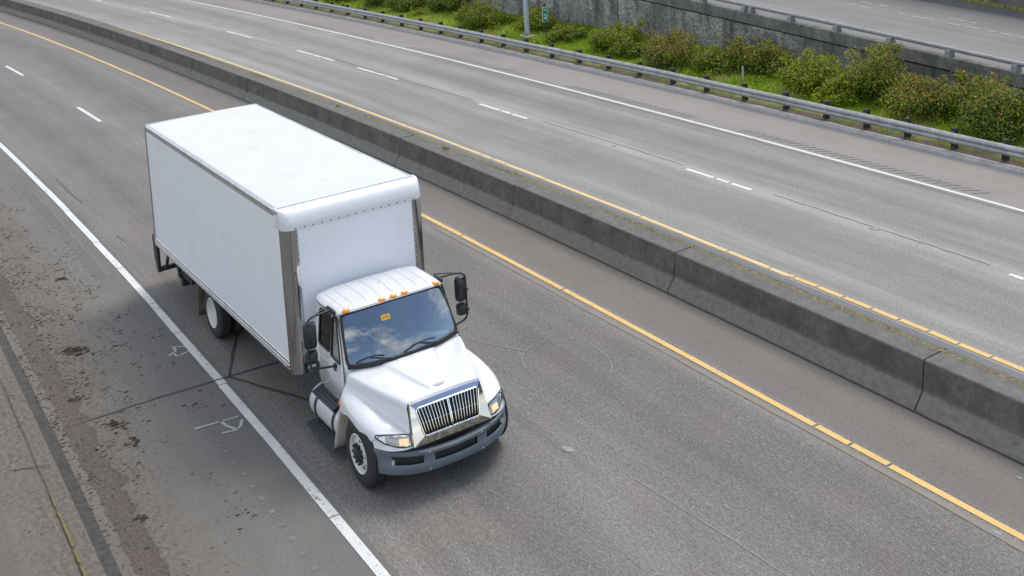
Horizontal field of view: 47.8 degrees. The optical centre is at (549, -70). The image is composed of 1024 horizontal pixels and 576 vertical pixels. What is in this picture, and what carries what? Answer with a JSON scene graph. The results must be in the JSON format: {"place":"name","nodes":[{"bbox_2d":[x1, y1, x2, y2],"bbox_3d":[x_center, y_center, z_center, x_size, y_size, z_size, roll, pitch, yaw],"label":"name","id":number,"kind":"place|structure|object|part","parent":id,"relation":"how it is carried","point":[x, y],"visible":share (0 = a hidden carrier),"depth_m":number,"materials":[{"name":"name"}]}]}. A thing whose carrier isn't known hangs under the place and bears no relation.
{"place":"outdoors","nodes":[
{"label":"outdoors","id":0,"kind":"place"},
{"bbox_2d":[0,346,105,575],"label":"pavement","id":1,"kind":"structure","parent":0,"point":[34,552],"depth_m":16.99,"materials":[{"name":"concrete"}]},
{"bbox_2d":[0,380,83,575],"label":"pavement seam","id":2,"kind":"object","parent":1,"relation":"on","point":[38,470],"visible":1,"depth_m":18.11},
{"bbox_2d":[49,491,86,575],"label":"moss streak","id":3,"kind":"object","parent":1,"relation":"on","point":[70,539],"visible":1,"depth_m":16.20,"materials":[{"name":"green plant"}]},
{"bbox_2d":[0,139,399,575],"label":"shoulder","id":4,"kind":"object","parent":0,"point":[183,505],"visible":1,"depth_m":19.21},
{"bbox_2d":[20,189,104,278],"bbox_3d":[-12.777,7.719,29.977,0.331,0.001,9.000,-7,6,-34],"label":"sealed strip","id":5,"kind":"object","parent":4,"relation":"on","point":[84,258],"visible":1,"depth_m":29.41,"materials":[{"name":"grey asphalt"}]},
{"bbox_2d":[29,188,108,275],"bbox_3d":[-12.636,7.701,30.078,0.093,0.001,9.006,-7,6,-34],"label":"rumble strip","id":6,"kind":"object","parent":4,"relation":"on","point":[80,243],"visible":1,"depth_m":29.57,"materials":[{"name":"grey asphalt"}]},
{"bbox_2d":[0,307,138,575],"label":"gutter","id":7,"kind":"object","parent":4,"relation":"on","point":[114,539],"visible":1,"depth_m":18.09,"materials":[{"name":"grey concrete"}]},
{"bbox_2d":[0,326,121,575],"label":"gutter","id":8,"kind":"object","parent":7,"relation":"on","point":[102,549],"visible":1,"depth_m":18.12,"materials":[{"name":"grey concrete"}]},
{"bbox_2d":[0,273,169,575],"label":"mud band","id":9,"kind":"object","parent":7,"relation":"on","point":[150,561],"visible":1,"depth_m":18.52,"materials":[{"name":"brown soil"}]},
{"bbox_2d":[0,190,255,575],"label":"dirt clods","id":10,"kind":"object","parent":4,"relation":"on","point":[71,350],"visible":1,"depth_m":20.84,"materials":[{"name":"brown soil"}]},
{"bbox_2d":[18,192,317,570],"bbox_3d":[-8.617,8.035,23.505,0.208,0.001,24.143,-7,6,-33],"label":"rumble strip","id":11,"kind":"object","parent":4,"relation":"on","point":[290,538],"visible":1,"depth_m":17.38,"materials":[{"name":"grey asphalt"}]},
{"bbox_2d":[168,346,188,356],"bbox_3d":[-7.098,8.061,22.153,0.388,0.001,0.505,-4,5,-8],"label":"spray mark","id":12,"kind":"object","parent":4,"relation":"on","point":[175,349],"visible":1,"depth_m":22.10,"materials":[{"name":"paint"}]},
{"bbox_2d":[0,142,390,575],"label":"edge line","id":13,"kind":"object","parent":4,"relation":"on","point":[373,563],"visible":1,"depth_m":19.80,"materials":[{"name":"white paint"}]},
{"bbox_2d":[195,416,243,433],"bbox_3d":[-5.441,8.227,19.121,0.780,0.001,0.493,-6,6,-27],"label":"spray mark","id":14,"kind":"object","parent":4,"relation":"on","point":[234,428],"visible":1,"depth_m":19.20,"materials":[{"name":"paint"}]},
{"bbox_2d":[144,104,507,487],"bbox_3d":[-4.666,6.120,21.618,2.888,3.670,11.514,-7,6,-34],"label":"box truck","id":15,"kind":"object","parent":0,"point":[293,247],"visible":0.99,"depth_m":19.21,"materials":[{"name":"metal"}]},
{"bbox_3d":[-3.397,6.647,18.076,0.172,1.330,1.047,-7,6,-34],"label":"door","id":16,"kind":"part","parent":15,"relation":"part of","materials":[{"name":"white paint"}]},
{"bbox_2d":[358,349,382,358],"bbox_3d":[-2.813,6.646,18.107,0.378,0.061,0.198,-7,6,-34],"label":"crumpled paper","id":17,"kind":"object","parent":15,"relation":"on","point":[368,354],"visible":0.86,"depth_m":18.12,"materials":[{"name":"white paper"}]},
{"bbox_2d":[385,345,392,351],"bbox_3d":[-2.520,6.573,18.140,0.094,0.094,0.100,20,-22,30],"label":"paper cup","id":18,"kind":"object","parent":15,"relation":"on","point":[387,348],"visible":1,"depth_m":18.13,"materials":[{"name":"white paper"}]},
{"bbox_3d":[-1.783,6.452,19.166,0.172,1.330,1.047,-7,6,-34],"label":"door","id":19,"kind":"part","parent":15,"relation":"part of","materials":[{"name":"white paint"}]},
{"bbox_2d":[0,21,1023,575],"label":"road","id":20,"kind":"structure","parent":0,"point":[524,495],"depth_m":17.72,"materials":[{"name":"grey asphalt"}]},
{"bbox_2d":[5,66,101,121],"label":"lane marking","id":21,"kind":"object","parent":20,"relation":"on","point":[82,110],"visible":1,"depth_m":43.72,"materials":[{"name":"white paint"}]},
{"bbox_2d":[56,179,123,240],"bbox_3d":[-12.709,7.566,31.648,0.086,0.001,7.294,-7,6,-35],"label":"crack sealing","id":22,"kind":"object","parent":20,"relation":"on","point":[78,199],"visible":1,"depth_m":32.89,"materials":[{"name":"black asphalt"}]},
{"bbox_2d":[65,333,309,428],"bbox_3d":[-5.353,8.015,21.418,5.482,0.001,4.305,-3,5,2],"label":"crack sealing","id":23,"kind":"object","parent":20,"relation":"on","point":[232,356],"visible":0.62,"depth_m":20.55,"materials":[{"name":"black asphalt"}]},
{"bbox_2d":[0,22,1023,540],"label":"edge line","id":24,"kind":"object","parent":20,"relation":"on","point":[874,456],"visible":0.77,"depth_m":19.61,"materials":[{"name":"yellow paint"}]},
{"bbox_2d":[432,246,788,575],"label":"scrape mark","id":25,"kind":"object","parent":20,"relation":"on","point":[635,478],"visible":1,"depth_m":16.35,"materials":[{"name":"asphalt"}]},
{"bbox_2d":[440,230,1023,552],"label":"edge line","id":26,"kind":"object","parent":20,"relation":"on","point":[1002,537],"visible":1,"depth_m":18.54,"materials":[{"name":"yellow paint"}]},
{"bbox_2d":[991,530,1001,534],"bbox_3d":[5.856,7.886,15.132,0.154,0.016,0.082,1,6,39],"label":"road stud","id":27,"kind":"object","parent":20,"relation":"on","point":[996,532],"visible":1,"depth_m":15.13,"materials":[{"name":"white plastic"}]},
{"bbox_2d":[0,11,1023,530],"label":"shoulder","id":28,"kind":"object","parent":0,"point":[968,469],"visible":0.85,"depth_m":20.83},
{"bbox_2d":[0,0,1023,463],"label":"median barrier","id":29,"kind":"object","parent":28,"relation":"on","point":[976,400],"visible":1,"depth_m":23.62,"materials":[{"name":"concrete"}]},
{"bbox_2d":[1,11,1023,464],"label":"barrier foot crack","id":30,"kind":"object","parent":28,"relation":"on","point":[651,285],"visible":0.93,"depth_m":22.46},
{"bbox_2d":[25,0,1023,374],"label":"road","id":31,"kind":"structure","parent":0,"point":[971,300],"depth_m":31.09,"materials":[{"name":"grey asphalt"}]},
{"bbox_2d":[98,0,1023,279],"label":"lane marking","id":32,"kind":"object","parent":31,"relation":"on","point":[526,118],"visible":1,"depth_m":38.87,"materials":[{"name":"white paint"}]},
{"bbox_2d":[181,0,1020,264],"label":"pavement seam","id":33,"kind":"object","parent":31,"relation":"on","point":[681,164],"visible":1,"depth_m":33.86,"materials":[{"name":"grey asphalt"}]},
{"bbox_2d":[185,0,1023,211],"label":"edge line","id":34,"kind":"object","parent":31,"relation":"on","point":[677,118],"visible":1,"depth_m":36.14,"materials":[{"name":"white paint"}]},
{"bbox_2d":[788,274,1023,371],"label":"edge line","id":35,"kind":"object","parent":31,"relation":"on","point":[920,328],"visible":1,"depth_m":21.32,"materials":[{"name":"yellow paint"}]},
{"bbox_2d":[561,446,574,451],"bbox_3d":[0.288,7.991,17.798,0.242,0.016,0.129,0,6,33],"label":"road stud","id":36,"kind":"object","parent":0,"point":[567,449],"visible":1,"depth_m":17.79,"materials":[{"name":"white plastic"}]},
{"bbox_2d":[190,0,1023,208],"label":"shoulder","id":37,"kind":"object","parent":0,"point":[1004,188],"visible":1,"depth_m":37.45},
{"bbox_2d":[297,21,378,38],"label":"rumble strip","id":38,"kind":"object","parent":37,"relation":"on","point":[320,26],"visible":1,"depth_m":57.06,"materials":[{"name":"grey asphalt"}]},
{"bbox_2d":[406,47,528,74],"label":"rumble strip","id":39,"kind":"object","parent":37,"relation":"on","point":[489,64],"visible":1,"depth_m":46.99,"materials":[{"name":"grey asphalt"}]},
{"bbox_2d":[564,86,697,116],"bbox_3d":[2.679,5.884,40.058,0.396,0.001,7.049,-7,6,-34],"label":"rumble strip","id":40,"kind":"object","parent":37,"relation":"on","point":[632,102],"visible":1,"depth_m":39.69,"materials":[{"name":"grey asphalt"}]},
{"bbox_2d":[242,0,1023,177],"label":"gutter","id":41,"kind":"object","parent":37,"relation":"on","point":[847,133],"visible":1,"depth_m":38.70,"materials":[{"name":"grey concrete"}]},
{"bbox_2d":[249,0,1023,173],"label":"kerb","id":42,"kind":"structure","parent":37,"relation":"on","point":[982,161],"depth_m":39.13,"materials":[{"name":"concrete"}]},
{"bbox_2d":[738,130,989,193],"bbox_3d":[8.287,6.271,31.789,0.402,0.001,8.653,-7,6,-33],"label":"rumble strip","id":43,"kind":"object","parent":37,"relation":"on","point":[867,163],"visible":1,"depth_m":31.43,"materials":[{"name":"grey asphalt"}]},
{"bbox_2d":[233,65,1023,379],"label":"shoulder","id":44,"kind":"object","parent":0,"point":[945,345],"visible":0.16,"depth_m":24.12},
{"bbox_2d":[110,24,789,275],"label":"edge line","id":45,"kind":"object","parent":44,"relation":"on","point":[670,228],"visible":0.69,"depth_m":31.88,"materials":[{"name":"yellow paint"}]},
{"bbox_2d":[102,23,1021,385],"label":"weeds","id":46,"kind":"object","parent":44,"relation":"on","point":[494,165],"visible":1,"depth_m":29.93,"materials":[{"name":"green plant"}]},
{"bbox_2d":[263,0,1023,167],"bbox_3d":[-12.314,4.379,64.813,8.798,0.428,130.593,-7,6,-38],"label":"grass bank","id":47,"kind":"structure","parent":0,"point":[922,140],"depth_m":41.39,"materials":[{"name":"green plant"}]},
{"bbox_2d":[361,0,387,7],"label":"shrub","id":48,"kind":"object","parent":47,"relation":"on","point":[370,3],"visible":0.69,"depth_m":64.19,"materials":[{"name":"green plant"}]},
{"bbox_2d":[383,0,425,11],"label":"shrub","id":49,"kind":"object","parent":47,"relation":"on","point":[403,5],"visible":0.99,"depth_m":62.15,"materials":[{"name":"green plant"}]},
{"bbox_2d":[426,0,470,11],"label":"shrub","id":50,"kind":"object","parent":47,"relation":"on","point":[447,5],"visible":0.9,"depth_m":60.50,"materials":[{"name":"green plant"}]},
{"bbox_2d":[454,0,511,29],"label":"shrub","id":51,"kind":"object","parent":47,"relation":"on","point":[477,15],"visible":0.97,"depth_m":55.23,"materials":[{"name":"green plant"}]},
{"bbox_2d":[519,0,536,37],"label":"light pole","id":52,"kind":"object","parent":47,"relation":"on","point":[526,18],"visible":0.81,"depth_m":52.22,"materials":[{"name":"grey metal"}]},
{"bbox_2d":[517,5,556,30],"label":"shrub","id":53,"kind":"object","parent":47,"relation":"on","point":[536,22],"visible":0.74,"depth_m":52.98,"materials":[{"name":"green plant"}]},
{"bbox_2d":[542,3,547,37],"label":"mile sign","id":54,"kind":"object","parent":47,"relation":"on","point":[545,13],"visible":0.94,"depth_m":51.14,"materials":[{"name":"metal"}]},
{"bbox_2d":[546,23,589,43],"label":"shrub","id":55,"kind":"object","parent":47,"relation":"on","point":[566,33],"visible":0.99,"depth_m":50.39,"materials":[{"name":"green plant"}]},
{"bbox_2d":[586,19,647,49],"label":"shrub","id":56,"kind":"object","parent":47,"relation":"on","point":[608,38],"visible":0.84,"depth_m":47.80,"materials":[{"name":"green plant"}]},
{"bbox_2d":[603,36,646,59],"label":"shrub","id":57,"kind":"object","parent":47,"relation":"on","point":[626,48],"visible":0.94,"depth_m":46.41,"materials":[{"name":"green plant"}]},
{"bbox_2d":[272,0,1023,163],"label":"guardrail","id":58,"kind":"object","parent":47,"relation":"on","point":[1005,149],"visible":0.87,"depth_m":39.08,"materials":[{"name":"metal"}]},
{"bbox_2d":[640,27,703,69],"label":"shrub","id":59,"kind":"object","parent":47,"relation":"on","point":[665,53],"visible":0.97,"depth_m":43.80,"materials":[{"name":"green plant"}]},
{"bbox_2d":[689,44,734,77],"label":"shrub","id":60,"kind":"object","parent":47,"relation":"on","point":[710,59],"visible":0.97,"depth_m":42.26,"materials":[{"name":"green plant"}]},
{"bbox_2d":[713,35,758,72],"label":"shrub","id":61,"kind":"object","parent":47,"relation":"on","point":[737,52],"visible":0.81,"depth_m":42.32,"materials":[{"name":"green plant"}]},
{"bbox_2d":[467,0,1023,96],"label":"retaining wall","id":62,"kind":"structure","parent":47,"relation":"on","point":[708,22],"depth_m":44.80,"materials":[{"name":"concrete"}]},
{"bbox_2d":[699,0,1023,72],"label":"bridge railing","id":63,"kind":"object","parent":62,"relation":"on","point":[1016,66],"visible":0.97,"depth_m":39.13,"materials":[{"name":"metal"}]},
{"bbox_2d":[743,36,800,77],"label":"shrub","id":64,"kind":"object","parent":47,"relation":"on","point":[764,55],"visible":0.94,"depth_m":41.40,"materials":[{"name":"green plant"}]},
{"bbox_2d":[772,48,849,94],"bbox_3d":[8.939,4.724,38.845,2.442,1.501,2.439,-7,6,-34],"label":"shrub","id":65,"kind":"object","parent":47,"relation":"on","point":[814,72],"visible":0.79,"depth_m":38.58,"materials":[{"name":"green plant"}]},
{"bbox_2d":[812,74,862,107],"bbox_3d":[9.301,5.130,37.184,1.607,1.005,1.632,-3,5,9],"label":"shrub","id":66,"kind":"object","parent":47,"relation":"on","point":[837,87],"visible":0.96,"depth_m":37.00,"materials":[{"name":"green plant"}]},
{"bbox_2d":[840,40,910,99],"bbox_3d":[10.485,4.468,37.352,2.310,1.963,3.080,-4,5,-9],"label":"shrub","id":67,"kind":"object","parent":47,"relation":"on","point":[879,77],"visible":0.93,"depth_m":36.84,"materials":[{"name":"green plant"}]},
{"bbox_2d":[877,70,958,123],"bbox_3d":[11.119,4.976,34.798,2.285,1.456,2.166,-3,5,1],"label":"shrub","id":68,"kind":"object","parent":47,"relation":"on","point":[920,94],"visible":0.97,"depth_m":34.45,"materials":[{"name":"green plant"}]},
{"bbox_2d":[935,68,1017,116],"bbox_3d":[12.750,4.816,34.258,2.277,1.554,2.720,-7,6,-34],"label":"shrub","id":69,"kind":"object","parent":47,"relation":"on","point":[957,94],"visible":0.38,"depth_m":34.20,"materials":[{"name":"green plant"}]},
{"bbox_2d":[949,79,1023,146],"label":"shrub","id":70,"kind":"object","parent":47,"relation":"on","point":[994,117],"visible":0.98,"depth_m":31.96,"materials":[{"name":"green plant"}]},
{"bbox_2d":[966,0,1023,8],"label":"retaining wall","id":71,"kind":"structure","parent":47,"relation":"on","point":[1016,3],"depth_m":44.88,"materials":[{"name":"grey concrete"}]},
{"bbox_2d":[312,0,1023,146],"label":"ground cover","id":72,"kind":"object","parent":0,"point":[415,12],"visible":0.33,"depth_m":41.66,"materials":[{"name":"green plant"}]},
{"bbox_2d":[708,0,1023,70],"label":"road","id":73,"kind":"structure","parent":0,"point":[938,28],"depth_m":42.97,"materials":[{"name":"grey asphalt"}]},
{"bbox_2d":[845,1,1023,37],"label":"lane marking","id":74,"kind":"object","parent":73,"relation":"on","point":[931,19],"visible":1,"depth_m":43.17,"materials":[{"name":"white paint"}]},
{"bbox_2d":[919,0,1023,18],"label":"shoulder","id":75,"kind":"object","parent":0,"point":[995,10],"visible":1,"depth_m":45.02},
{"bbox_2d":[959,0,1023,11],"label":"grass","id":76,"kind":"structure","parent":75,"relation":"on","point":[979,2],"depth_m":45.23,"materials":[{"name":"green plant"}]}
]}

